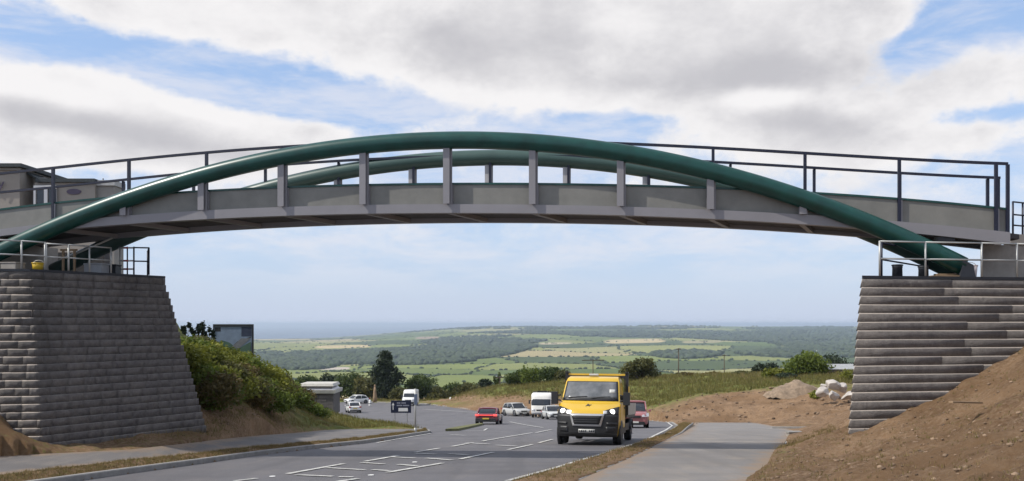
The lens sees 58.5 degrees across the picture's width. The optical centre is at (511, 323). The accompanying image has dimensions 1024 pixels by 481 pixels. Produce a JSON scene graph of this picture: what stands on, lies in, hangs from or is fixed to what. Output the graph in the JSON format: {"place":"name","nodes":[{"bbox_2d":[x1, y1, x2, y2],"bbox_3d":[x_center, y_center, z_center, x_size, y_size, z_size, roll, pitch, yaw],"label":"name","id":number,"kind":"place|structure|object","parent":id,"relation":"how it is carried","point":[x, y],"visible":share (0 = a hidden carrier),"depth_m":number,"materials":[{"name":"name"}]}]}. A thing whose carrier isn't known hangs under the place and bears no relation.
{"place":"outdoors","nodes":[
{"label":"outdoors","id":0,"kind":"place"},
{"bbox_2d":[81,402,675,480],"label":"road","id":1,"kind":"structure","parent":0,"point":[501,463],"depth_m":26.97,"materials":[{"name":"grey asphalt"}]},
{"bbox_2d":[27,428,430,480],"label":"kerb","id":2,"kind":"structure","parent":1,"relation":"on","point":[110,472],"depth_m":23.73,"materials":[{"name":"concrete"}]},
{"bbox_2d":[345,402,360,412],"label":"white hatchback","id":3,"kind":"object","parent":1,"relation":"on","point":[352,407],"visible":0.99,"depth_m":122.94,"materials":[{"name":"paint"}]},
{"bbox_2d":[344,395,369,403],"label":"white estate car","id":4,"kind":"object","parent":1,"relation":"on","point":[359,398],"visible":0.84,"depth_m":158.01,"materials":[{"name":"paint"}]},
{"bbox_2d":[401,389,418,405],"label":"box van","id":5,"kind":"object","parent":1,"relation":"on","point":[408,394],"visible":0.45,"depth_m":150.12,"materials":[{"name":"white paint"}]},
{"bbox_2d":[232,404,672,480],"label":"road markings","id":6,"kind":"object","parent":1,"relation":"on","point":[435,458],"visible":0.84,"depth_m":23.85,"materials":[{"name":"white paint"}]},
{"bbox_2d":[445,423,482,430],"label":"traffic island","id":7,"kind":"structure","parent":1,"relation":"on","point":[459,428],"depth_m":56.01,"materials":[{"name":"green plant"}]},
{"bbox_2d":[475,407,502,423],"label":"red car","id":8,"kind":"object","parent":1,"relation":"on","point":[487,414],"visible":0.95,"depth_m":73.49,"materials":[{"name":"paint"}]},
{"bbox_2d":[501,402,530,415],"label":"silver suv","id":9,"kind":"object","parent":1,"relation":"on","point":[515,408],"visible":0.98,"depth_m":111.96,"materials":[{"name":"paint"}]},
{"bbox_2d":[529,391,554,416],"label":"motorhome","id":10,"kind":"object","parent":1,"relation":"on","point":[539,400],"visible":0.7,"depth_m":104.40,"materials":[{"name":"white paint"}]},
{"bbox_2d":[541,405,558,418],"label":"white car","id":11,"kind":"object","parent":1,"relation":"on","point":[549,411],"visible":0.63,"depth_m":96.20,"materials":[{"name":"paint"}]},
{"bbox_2d":[551,371,635,444],"bbox_3d":[3.376,3.307,35.895,2.908,2.808,6.406,0,-5,13],"label":"flatbed truck","id":12,"kind":"object","parent":1,"relation":"on","point":[595,405],"visible":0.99,"depth_m":33.56,"materials":[{"name":"yellow paint"}]},
{"bbox_2d":[628,400,650,427],"bbox_3d":[8.137,6.083,61.265,2.230,1.859,4.876,0,-5,6],"label":"pink people carrier","id":13,"kind":"object","parent":1,"relation":"on","point":[640,417],"visible":0.49,"depth_m":59.22,"materials":[{"name":"paint"}]},
{"bbox_2d":[630,402,645,410],"bbox_3d":[8.178,5.582,61.670,1.702,0.715,3.496,0,-5,6],"label":"window","id":14,"kind":"structure","parent":13,"relation":"in","point":[640,406],"depth_m":60.23,"materials":[{"name":"grey glass"}]},
{"bbox_2d":[0,322,1023,480],"bbox_3d":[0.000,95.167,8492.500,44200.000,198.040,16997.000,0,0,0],"label":"ground","id":15,"kind":"structure","parent":0,"point":[13,442],"depth_m":30.15,"materials":[{"name":"soil"}]},
{"bbox_2d":[0,163,125,273],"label":"flat roofed building","id":16,"kind":"structure","parent":15,"relation":"on","point":[27,180],"depth_m":45.30,"materials":[{"name":"concrete"}]},
{"bbox_2d":[33,185,56,203],"bbox_3d":[-23.062,-6.204,45.219,1.125,1.221,0.159,0,0,0],"label":"window","id":17,"kind":"structure","parent":16,"relation":"in","point":[39,196],"depth_m":45.22,"materials":[{"name":"white glass"}]},
{"bbox_2d":[0,269,205,444],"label":"stone pier","id":18,"kind":"structure","parent":15,"relation":"on","point":[90,357],"depth_m":25.13,"materials":[{"name":"stone"}]},
{"bbox_2d":[0,262,25,268],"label":"site crate","id":19,"kind":"object","parent":18,"relation":"on","point":[10,265],"visible":0.77,"depth_m":24.71,"materials":[{"name":"plastic"}]},
{"bbox_2d":[0,239,45,269],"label":"railing","id":20,"kind":"object","parent":18,"relation":"on","point":[22,254],"visible":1,"depth_m":24.16,"materials":[{"name":"metal"}]},
{"bbox_2d":[31,260,43,269],"bbox_3d":[-12.964,-1.588,25.000,0.318,0.297,0.313,0,0,0],"label":"bucket","id":21,"kind":"object","parent":18,"relation":"on","point":[37,265],"visible":0.73,"depth_m":24.89,"materials":[{"name":"yellow plastic"}]},
{"bbox_2d":[0,241,109,271],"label":"abutment","id":22,"kind":"object","parent":18,"relation":"on","point":[36,250],"visible":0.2,"depth_m":27.91,"materials":[{"name":"concrete"}]},
{"bbox_2d":[60,249,77,270],"bbox_3d":[-12.567,-1.774,25.930,0.471,0.669,0.060,0,0,0],"label":"trestle","id":23,"kind":"object","parent":18,"relation":"on","point":[63,259],"visible":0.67,"depth_m":25.90,"materials":[{"name":"brown wood"}]},
{"bbox_2d":[46,243,111,272],"bbox_3d":[-11.988,-1.810,25.393,0.150,0.741,1.829,0,0,41],"label":"railing","id":24,"kind":"object","parent":18,"relation":"on","point":[69,257],"visible":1,"depth_m":25.29,"materials":[{"name":"metal"}]},
{"bbox_2d":[83,263,109,272],"bbox_3d":[-12.084,-1.590,26.600,0.580,0.300,0.430,0,0,8],"label":"site crate","id":25,"kind":"object","parent":18,"relation":"on","point":[100,267],"visible":0.75,"depth_m":26.41,"materials":[{"name":"grey plastic"}]},
{"bbox_2d":[109,264,121,273],"bbox_3d":[-11.726,-1.590,27.000,0.250,0.300,0.330,0,0,8],"label":"site crate","id":26,"kind":"object","parent":18,"relation":"on","point":[116,268],"visible":0.71,"depth_m":26.88,"materials":[{"name":"metal"}]},
{"bbox_2d":[119,247,132,273],"bbox_3d":[-11.622,-1.880,27.582,0.464,0.880,0.080,0,0,0],"label":"safety barrier","id":27,"kind":"object","parent":18,"relation":"on","point":[127,260],"visible":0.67,"depth_m":27.56,"materials":[{"name":"metal"}]},
{"bbox_2d":[133,247,149,274],"bbox_3d":[-11.250,-1.850,27.720,0.458,0.821,1.569,0,0,-23],"label":"railing","id":28,"kind":"object","parent":18,"relation":"on","point":[147,261],"visible":0.97,"depth_m":27.07,"materials":[{"name":"grey metal"}]},
{"bbox_2d":[180,322,192,335],"bbox_3d":[-17.782,0.453,49.982,0.661,1.121,0.824,0,0,-24],"label":"young tree","id":29,"kind":"object","parent":15,"relation":"on","point":[183,330],"visible":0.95,"depth_m":49.92,"materials":[{"name":"green plant"}]},
{"bbox_2d":[191,323,200,335],"bbox_3d":[-17.973,0.650,52.079,0.683,1.353,0.794,0,0,0],"label":"young tree","id":30,"kind":"object","parent":15,"relation":"on","point":[197,330],"visible":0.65,"depth_m":51.96,"materials":[{"name":"green plant"}]},
{"bbox_2d":[184,341,211,380],"bbox_3d":[-11.414,1.346,31.500,2.558,1.583,2.010,0,0,41],"label":"gorse bush","id":31,"kind":"object","parent":15,"relation":"on","point":[195,357],"visible":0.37,"depth_m":31.13,"materials":[{"name":"green plant"}]},
{"bbox_2d":[180,334,218,358],"bbox_3d":[-12.328,1.078,34.555,2.411,1.396,2.621,0,0,-12],"label":"leafy bush","id":32,"kind":"object","parent":15,"relation":"on","point":[198,340],"visible":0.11,"depth_m":34.42,"materials":[{"name":"green plant"}]},
{"bbox_2d":[181,339,217,363],"bbox_3d":[-11.623,1.296,33.031,2.238,1.469,2.491,0,0,6],"label":"gorse bush","id":33,"kind":"object","parent":15,"relation":"on","point":[207,348],"visible":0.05,"depth_m":33.08,"materials":[{"name":"green plant"}]},
{"bbox_2d":[199,320,207,336],"bbox_3d":[-18.251,0.785,53.880,0.593,1.966,0.579,0,0,45],"label":"young tree","id":34,"kind":"object","parent":15,"relation":"on","point":[203,327],"visible":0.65,"depth_m":53.87,"materials":[{"name":"green plant"}]},
{"bbox_2d":[193,335,217,345],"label":"scrub bush","id":35,"kind":"object","parent":15,"relation":"on","point":[203,337],"visible":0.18,"depth_m":43.99,"materials":[{"name":"green plant"}]},
{"bbox_2d":[0,429,418,474],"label":"footway","id":36,"kind":"structure","parent":15,"relation":"on","point":[30,462],"depth_m":24.24,"materials":[{"name":"grey concrete"}]},
{"bbox_2d":[190,362,237,391],"bbox_3d":[-10.950,1.938,31.605,2.288,1.455,2.709,0,0,19],"label":"leafy bush","id":37,"kind":"object","parent":15,"relation":"on","point":[199,380],"visible":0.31,"depth_m":31.02,"materials":[{"name":"green plant"}]},
{"bbox_2d":[203,340,231,361],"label":"gorse bush","id":38,"kind":"object","parent":15,"relation":"on","point":[216,344],"visible":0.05,"depth_m":37.47,"materials":[{"name":"green plant"}]},
{"bbox_2d":[207,348,229,365],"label":"gorse bush","id":39,"kind":"object","parent":15,"relation":"on","point":[219,356],"visible":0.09,"depth_m":35.00,"materials":[{"name":"green plant"}]},
{"bbox_2d":[195,368,246,411],"bbox_3d":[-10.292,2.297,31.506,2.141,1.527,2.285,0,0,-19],"label":"bramble bush","id":40,"kind":"object","parent":15,"relation":"on","point":[226,388],"visible":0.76,"depth_m":30.96,"materials":[{"name":"green plant"}]},
{"bbox_2d":[208,360,239,374],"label":"gorse bush","id":41,"kind":"object","parent":15,"relation":"on","point":[222,367],"visible":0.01,"depth_m":32.69,"materials":[{"name":"green plant"}]},
{"bbox_2d":[215,349,239,366],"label":"gorse bush","id":42,"kind":"object","parent":15,"relation":"on","point":[232,356],"visible":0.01,"depth_m":35.98,"materials":[{"name":"green plant"}]},
{"bbox_2d":[209,359,253,385],"bbox_3d":[-10.945,2.042,34.209,2.508,1.376,2.337,0,0,-19],"label":"scrub bush","id":43,"kind":"object","parent":15,"relation":"on","point":[238,367],"visible":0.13,"depth_m":34.49,"materials":[{"name":"green plant"}]},
{"bbox_2d":[213,324,253,353],"bbox_3d":[-19.497,2.346,64.075,2.848,4.589,0.250,0,0,0],"label":"hoarding","id":44,"kind":"object","parent":15,"relation":"on","point":[240,336],"visible":0.62,"depth_m":63.99,"materials":[{"name":"metal"}]},
{"bbox_2d":[225,366,254,393],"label":"gorse bush","id":45,"kind":"object","parent":15,"relation":"on","point":[248,384],"visible":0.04,"depth_m":33.80,"materials":[{"name":"green plant"}]},
{"bbox_2d":[228,351,252,366],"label":"gorse bush","id":46,"kind":"object","parent":15,"relation":"on","point":[242,356],"visible":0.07,"depth_m":41.08,"materials":[{"name":"green plant"}]},
{"bbox_2d":[234,360,255,378],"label":"bramble bush","id":47,"kind":"object","parent":15,"relation":"on","point":[247,366],"visible":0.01,"depth_m":36.38,"materials":[{"name":"green plant"}]},
{"bbox_2d":[237,369,265,399],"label":"gorse bush","id":48,"kind":"object","parent":15,"relation":"on","point":[255,390],"visible":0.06,"depth_m":34.74,"materials":[{"name":"green plant"}]},
{"bbox_2d":[246,362,263,377],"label":"bramble bush","id":49,"kind":"object","parent":15,"relation":"on","point":[255,369],"visible":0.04,"depth_m":39.93,"materials":[{"name":"green plant"}]},
{"bbox_2d":[244,354,266,371],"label":"leafy bush","id":50,"kind":"object","parent":15,"relation":"on","point":[257,362],"visible":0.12,"depth_m":43.00,"materials":[{"name":"green plant"}]},
{"bbox_2d":[243,382,276,409],"bbox_3d":[-10.977,3.019,37.927,2.139,1.441,2.035,0,0,42],"label":"bramble bush","id":51,"kind":"object","parent":15,"relation":"on","point":[263,401],"visible":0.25,"depth_m":37.80,"materials":[{"name":"green plant"}]},
{"bbox_2d":[244,375,278,401],"bbox_3d":[-10.891,2.694,37.785,2.359,1.285,2.489,0,0,-29],"label":"scrub bush","id":52,"kind":"object","parent":15,"relation":"on","point":[266,383],"visible":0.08,"depth_m":37.54,"materials":[{"name":"green plant"}]},
{"bbox_2d":[255,375,279,398],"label":"leafy bush","id":53,"kind":"object","parent":15,"relation":"on","point":[273,388],"visible":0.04,"depth_m":39.64,"materials":[{"name":"green plant"}]},
{"bbox_2d":[259,364,285,385],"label":"gorse bush","id":54,"kind":"object","parent":15,"relation":"on","point":[271,371],"visible":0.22,"depth_m":43.25,"materials":[{"name":"green plant"}]},
{"bbox_2d":[257,389,297,413],"bbox_3d":[-10.879,3.358,39.873,2.857,1.437,2.466,0,0,-31],"label":"leafy bush","id":55,"kind":"object","parent":15,"relation":"on","point":[281,397],"visible":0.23,"depth_m":39.86,"materials":[{"name":"green plant"}]},
{"bbox_2d":[262,374,294,388],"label":"gorse bush","id":56,"kind":"object","parent":15,"relation":"on","point":[283,379],"visible":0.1,"depth_m":43.23,"materials":[{"name":"green plant"}]},
{"bbox_2d":[204,405,363,432],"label":"bank grass","id":57,"kind":"structure","parent":15,"relation":"on","point":[305,418],"depth_m":40.84,"materials":[{"name":"green plant"}]},
{"bbox_2d":[285,386,313,408],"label":"leafy bush","id":58,"kind":"object","parent":15,"relation":"on","point":[302,399],"visible":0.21,"depth_m":46.02,"materials":[{"name":"green plant"}]},
{"bbox_2d":[297,387,316,408],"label":"bramble bush","id":59,"kind":"object","parent":15,"relation":"on","point":[312,394],"visible":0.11,"depth_m":50.75,"materials":[{"name":"green plant"}]},
{"bbox_2d":[295,374,320,384],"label":"round tree","id":60,"kind":"object","parent":15,"relation":"on","point":[309,378],"visible":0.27,"depth_m":178.37,"materials":[{"name":"green plant"}]},
{"bbox_2d":[305,403,333,417],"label":"leafy bush","id":61,"kind":"object","parent":15,"relation":"on","point":[319,410],"visible":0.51,"depth_m":55.92,"materials":[{"name":"green plant"}]},
{"bbox_2d":[301,382,342,412],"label":"stone kiosk","id":62,"kind":"object","parent":15,"relation":"on","point":[328,394],"visible":0.5,"depth_m":80.05,"materials":[{"name":"stone"}]},
{"bbox_2d":[318,372,345,397],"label":"round tree","id":63,"kind":"object","parent":15,"relation":"on","point":[326,378],"visible":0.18,"depth_m":184.39,"materials":[{"name":"green plant"}]},
{"bbox_2d":[332,371,366,397],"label":"round tree","id":64,"kind":"object","parent":15,"relation":"on","point":[347,383],"visible":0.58,"depth_m":180.26,"materials":[{"name":"green plant"}]},
{"bbox_2d":[351,375,377,397],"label":"round tree","id":65,"kind":"object","parent":15,"relation":"on","point":[364,386],"visible":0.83,"depth_m":174.47,"materials":[{"name":"green plant"}]},
{"bbox_2d":[366,350,406,398],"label":"conifer tree","id":66,"kind":"object","parent":15,"relation":"on","point":[386,380],"visible":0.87,"depth_m":174.54,"materials":[{"name":"green plant"}]},
{"bbox_2d":[388,385,406,399],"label":"hedge bush","id":67,"kind":"object","parent":15,"relation":"on","point":[397,392],"visible":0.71,"depth_m":170.76,"materials":[{"name":"green plant"}]},
{"bbox_2d":[391,400,410,412],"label":"direction sign","id":68,"kind":"object","parent":15,"relation":"on","point":[400,406],"visible":0.96,"depth_m":84.00,"materials":[{"name":"blue metal"}]},
{"bbox_2d":[414,389,416,431],"bbox_3d":[-4.593,4.176,43.589,0.170,2.117,0.142,0,0,0],"label":"sign post","id":69,"kind":"object","parent":15,"relation":"on","point":[415,404],"visible":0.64,"depth_m":43.55,"materials":[{"name":"metal"}]},
{"bbox_2d":[403,373,438,399],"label":"round tree","id":70,"kind":"object","parent":15,"relation":"on","point":[421,383],"visible":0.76,"depth_m":178.38,"materials":[{"name":"green plant"}]},
{"bbox_2d":[425,385,450,399],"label":"hedge bush","id":71,"kind":"object","parent":15,"relation":"on","point":[437,391],"visible":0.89,"depth_m":176.69,"materials":[{"name":"green plant"}]},
{"bbox_2d":[441,381,460,395],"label":"hedge bush","id":72,"kind":"object","parent":15,"relation":"on","point":[450,387],"visible":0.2,"depth_m":185.62,"materials":[{"name":"green plant"}]},
{"bbox_2d":[450,382,480,395],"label":"hedge bush","id":73,"kind":"object","parent":15,"relation":"on","point":[465,386],"visible":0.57,"depth_m":183.06,"materials":[{"name":"green plant"}]},
{"bbox_2d":[474,379,493,388],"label":"hedge bush","id":74,"kind":"object","parent":15,"relation":"on","point":[485,382],"visible":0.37,"depth_m":187.17,"materials":[{"name":"green plant"}]},
{"bbox_2d":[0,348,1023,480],"bbox_3d":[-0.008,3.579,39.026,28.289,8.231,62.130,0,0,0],"label":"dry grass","id":75,"kind":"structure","parent":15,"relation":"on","point":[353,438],"depth_m":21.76,"materials":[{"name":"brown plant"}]},
{"bbox_2d":[503,369,524,384],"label":"bank bush","id":76,"kind":"object","parent":15,"relation":"on","point":[513,378],"visible":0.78,"depth_m":149.36,"materials":[{"name":"green plant"}]},
{"bbox_2d":[518,364,542,383],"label":"bank bush","id":77,"kind":"object","parent":15,"relation":"on","point":[529,376],"visible":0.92,"depth_m":147.32,"materials":[{"name":"green plant"}]},
{"bbox_2d":[538,366,560,381],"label":"bank bush","id":78,"kind":"object","parent":15,"relation":"on","point":[547,373],"visible":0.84,"depth_m":142.77,"materials":[{"name":"green plant"}]},
{"bbox_2d":[254,324,856,396],"bbox_3d":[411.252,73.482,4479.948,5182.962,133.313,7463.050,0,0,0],"label":"woodland","id":79,"kind":"object","parent":15,"relation":"on","point":[471,348],"visible":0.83,"depth_m":2759.86,"materials":[{"name":"green plant"}]},
{"bbox_2d":[553,368,570,380],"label":"bank bush","id":80,"kind":"object","parent":15,"relation":"on","point":[560,375],"visible":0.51,"depth_m":141.48,"materials":[{"name":"green plant"}]},
{"bbox_2d":[305,370,852,427],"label":"grass","id":81,"kind":"structure","parent":15,"relation":"on","point":[821,378],"depth_m":106.52,"materials":[{"name":"green plant"}]},
{"bbox_2d":[171,352,1023,480],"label":"stone rubble","id":82,"kind":"object","parent":15,"relation":"on","point":[943,455],"visible":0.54,"depth_m":17.67,"materials":[{"name":"brown stone"}]},
{"bbox_2d":[618,356,661,378],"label":"bank bush","id":83,"kind":"object","parent":15,"relation":"on","point":[642,367],"visible":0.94,"depth_m":121.22,"materials":[{"name":"green plant"}]},
{"bbox_2d":[750,362,779,371],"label":"bank bush","id":84,"kind":"object","parent":15,"relation":"on","point":[759,367],"visible":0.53,"depth_m":127.39,"materials":[{"name":"green plant"}]},
{"bbox_2d":[761,367,784,377],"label":"bank bush","id":85,"kind":"object","parent":15,"relation":"on","point":[770,372],"visible":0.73,"depth_m":105.21,"materials":[{"name":"green plant"}]},
{"bbox_2d":[775,372,798,378],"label":"bank bush","id":86,"kind":"object","parent":15,"relation":"on","point":[784,375],"visible":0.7,"depth_m":102.56,"materials":[{"name":"green plant"}]},
{"bbox_2d":[762,380,817,398],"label":"soil heap","id":87,"kind":"object","parent":15,"relation":"on","point":[794,389],"visible":0.84,"depth_m":84.91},
{"bbox_2d":[780,349,835,374],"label":"bank bush","id":88,"kind":"object","parent":15,"relation":"on","point":[811,362],"visible":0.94,"depth_m":106.87,"materials":[{"name":"green plant"}]},
{"bbox_2d":[815,386,828,396],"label":"boulder","id":89,"kind":"object","parent":15,"relation":"on","point":[822,391],"visible":1,"depth_m":79.79,"materials":[{"name":"grey stone"}]},
{"bbox_2d":[829,390,839,400],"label":"boulder","id":90,"kind":"object","parent":15,"relation":"on","point":[834,396],"visible":1,"depth_m":78.76,"materials":[{"name":"grey stone"}]},
{"bbox_2d":[820,352,853,363],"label":"bank bush","id":91,"kind":"object","parent":15,"relation":"on","point":[834,360],"visible":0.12,"depth_m":126.80,"materials":[{"name":"green plant"}]},
{"bbox_2d":[827,364,853,372],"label":"shed","id":92,"kind":"structure","parent":15,"relation":"on","point":[840,367],"depth_m":108.21,"materials":[{"name":"metal"}]},
{"bbox_2d":[837,383,846,392],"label":"boulder","id":93,"kind":"object","parent":15,"relation":"on","point":[843,388],"visible":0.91,"depth_m":81.71,"materials":[{"name":"grey stone"}]},
{"bbox_2d":[825,379,839,389],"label":"boulder","id":94,"kind":"object","parent":93,"relation":"on","point":[832,384],"visible":1,"depth_m":81.56,"materials":[{"name":"grey stone"}]},
{"bbox_2d":[839,369,853,379],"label":"bank bush","id":95,"kind":"object","parent":15,"relation":"on","point":[845,373],"visible":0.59,"depth_m":99.82,"materials":[{"name":"green plant"}]},
{"bbox_2d":[848,275,1023,433],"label":"stone pier","id":96,"kind":"structure","parent":15,"relation":"on","point":[921,339],"depth_m":21.24,"materials":[{"name":"stone"}]},
{"bbox_2d":[0,131,1018,276],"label":"footbridge","id":97,"kind":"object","parent":96,"relation":"on","point":[713,193],"visible":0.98,"depth_m":24.15,"materials":[{"name":"grey paint"}]},
{"bbox_2d":[70,237,112,256],"bbox_3d":[-12.253,-2.230,26.650,1.135,0.628,0.060,0,0,-27],"label":"scaffold tube","id":98,"kind":"object","parent":97,"relation":"attached to","point":[97,244],"visible":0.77,"depth_m":26.66,"materials":[{"name":"metal"}]},
{"bbox_2d":[891,264,902,275],"bbox_3d":[9.271,-1.265,22.000,0.269,0.310,0.269,0,0,0],"label":"anchor drum","id":99,"kind":"object","parent":96,"relation":"on","point":[897,270],"visible":0.79,"depth_m":21.90,"materials":[{"name":"metal"}]},
{"bbox_2d":[917,266,928,275],"bbox_3d":[10.035,-1.255,22.300,0.269,0.290,0.269,0,0,0],"label":"anchor drum","id":100,"kind":"object","parent":96,"relation":"on","point":[920,270],"visible":0.73,"depth_m":22.22,"materials":[{"name":"metal"}]},
{"bbox_2d":[879,240,1023,276],"bbox_3d":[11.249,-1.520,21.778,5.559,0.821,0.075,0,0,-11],"label":"railing","id":101,"kind":"object","parent":96,"relation":"on","point":[981,259],"visible":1,"depth_m":21.63,"materials":[{"name":"metal"}]},
{"bbox_2d":[983,234,1023,276],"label":"abutment","id":102,"kind":"object","parent":96,"relation":"on","point":[1000,268],"visible":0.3,"depth_m":23.07,"materials":[{"name":"concrete"}]},
{"bbox_2d":[1012,201,1023,233],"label":"railing","id":103,"kind":"object","parent":102,"relation":"on","point":[1022,215],"visible":0.88,"depth_m":23.38,"materials":[{"name":"grey metal"}]},
{"bbox_2d":[949,401,982,403],"bbox_3d":[8.253,1.435,16.625,0.711,0.066,0.100,0,0,-21],"label":"broken plank","id":104,"kind":"object","parent":15,"relation":"on","point":[965,402],"visible":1,"depth_m":16.58,"materials":[{"name":"brown wood"}]},
{"bbox_2d":[0,0,1023,324],"label":"sky","id":105,"kind":"structure","parent":0,"point":[82,81],"materials":[{"name":"white"}]},
{"bbox_2d":[178,325,857,338],"bbox_3d":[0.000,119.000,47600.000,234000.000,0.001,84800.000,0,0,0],"label":"sea","id":106,"kind":"structure","parent":0,"point":[291,331],"depth_m":17951.69,"materials":[{"name":"blue liquid"}]},
{"bbox_2d":[453,368,842,405],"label":"seeded grass","id":107,"kind":"structure","parent":0,"point":[649,386],"depth_m":115.53,"materials":[{"name":"green plant"}]},
{"bbox_2d":[578,423,792,480],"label":"cycle path","id":108,"kind":"structure","parent":0,"point":[719,452],"depth_m":22.00,"materials":[{"name":"grey concrete"}]},
{"bbox_2d":[579,423,693,479],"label":"path edging","id":109,"kind":"object","parent":108,"relation":"on","point":[688,426],"visible":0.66,"depth_m":27.75,"materials":[{"name":"concrete"}]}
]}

